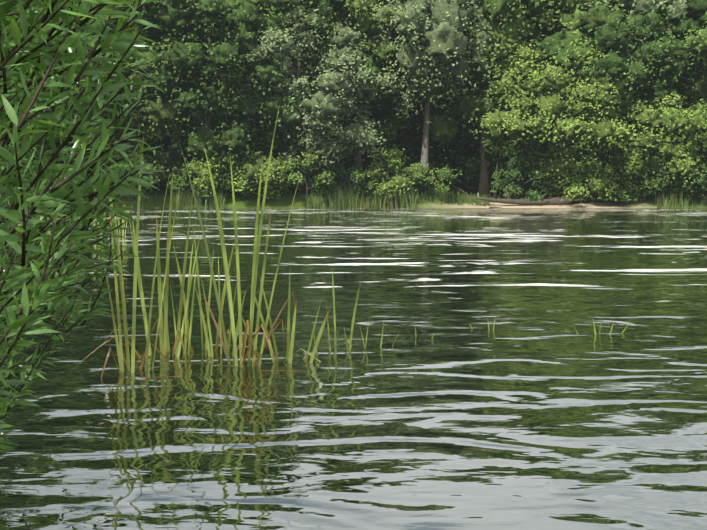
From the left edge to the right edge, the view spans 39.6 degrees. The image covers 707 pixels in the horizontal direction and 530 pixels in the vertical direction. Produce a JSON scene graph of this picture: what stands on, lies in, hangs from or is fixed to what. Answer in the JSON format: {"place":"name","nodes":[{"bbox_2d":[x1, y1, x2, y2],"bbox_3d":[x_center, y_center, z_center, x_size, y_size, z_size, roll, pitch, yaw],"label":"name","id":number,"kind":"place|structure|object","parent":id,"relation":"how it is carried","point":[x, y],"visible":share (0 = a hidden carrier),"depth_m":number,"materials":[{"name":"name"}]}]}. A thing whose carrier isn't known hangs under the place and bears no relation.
{"place":"outdoors","nodes":[
{"label":"outdoors","id":0,"kind":"place"},
{"bbox_2d":[0,0,166,452],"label":"willow","id":1,"kind":"object","parent":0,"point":[16,281],"depth_m":2.04,"materials":[{"name":"green plant"}]},
{"bbox_2d":[0,209,706,529],"bbox_3d":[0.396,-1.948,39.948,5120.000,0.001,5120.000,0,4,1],"label":"lake water","id":2,"kind":"structure","parent":0,"point":[540,413],"depth_m":4.20,"materials":[{"name":"grey liquid"}]},
{"bbox_2d":[0,105,628,377],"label":"cattail reeds","id":3,"kind":"object","parent":2,"relation":"in","point":[164,349],"visible":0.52,"depth_m":4.73,"materials":[{"name":"green plant"}]},
{"bbox_2d":[0,109,706,209],"bbox_3d":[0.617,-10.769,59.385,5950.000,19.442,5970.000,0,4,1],"label":"terrain","id":4,"kind":"structure","parent":0,"point":[284,201],"depth_m":69.16,"materials":[{"name":"green plant"}]},
{"bbox_2d":[0,0,706,202],"bbox_3d":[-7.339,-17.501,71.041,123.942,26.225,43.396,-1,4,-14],"label":"trees","id":5,"kind":"object","parent":4,"relation":"on","point":[464,140],"depth_m":69.43,"materials":[{"name":"green plant"}]},
{"bbox_2d":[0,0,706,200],"bbox_3d":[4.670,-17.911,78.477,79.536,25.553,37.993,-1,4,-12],"label":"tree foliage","id":6,"kind":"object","parent":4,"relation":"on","point":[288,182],"visible":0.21,"depth_m":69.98,"materials":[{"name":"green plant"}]},
{"bbox_2d":[1,177,706,208],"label":"reeds","id":7,"kind":"object","parent":4,"relation":"on","point":[354,202],"depth_m":68.26,"materials":[{"name":"green plant"}]},
{"bbox_2d":[93,63,703,184],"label":"pale trees trunks","id":8,"kind":"object","parent":4,"relation":"on","point":[425,148],"visible":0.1,"depth_m":74.29,"materials":[{"name":"grey plant"}]},
{"bbox_2d":[180,38,706,200],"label":"tree foliage","id":9,"kind":"object","parent":4,"relation":"on","point":[550,144],"visible":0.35,"depth_m":68.25,"materials":[{"name":"green plant"}]},
{"bbox_2d":[189,44,706,201],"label":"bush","id":10,"kind":"object","parent":4,"relation":"on","point":[602,133],"visible":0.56,"depth_m":68.23,"materials":[{"name":"green plant"}]},
{"bbox_2d":[236,0,688,161],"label":"silver tree crowns","id":11,"kind":"object","parent":4,"relation":"on","point":[445,34],"visible":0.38,"depth_m":69.00,"materials":[{"name":"plant"}]},
{"bbox_2d":[230,0,696,169],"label":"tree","id":12,"kind":"object","parent":4,"relation":"on","point":[350,72],"visible":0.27,"depth_m":68.62,"materials":[{"name":"green plant"}]},
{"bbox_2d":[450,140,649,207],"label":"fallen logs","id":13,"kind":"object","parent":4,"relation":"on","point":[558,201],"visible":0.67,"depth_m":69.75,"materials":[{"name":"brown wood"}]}
]}

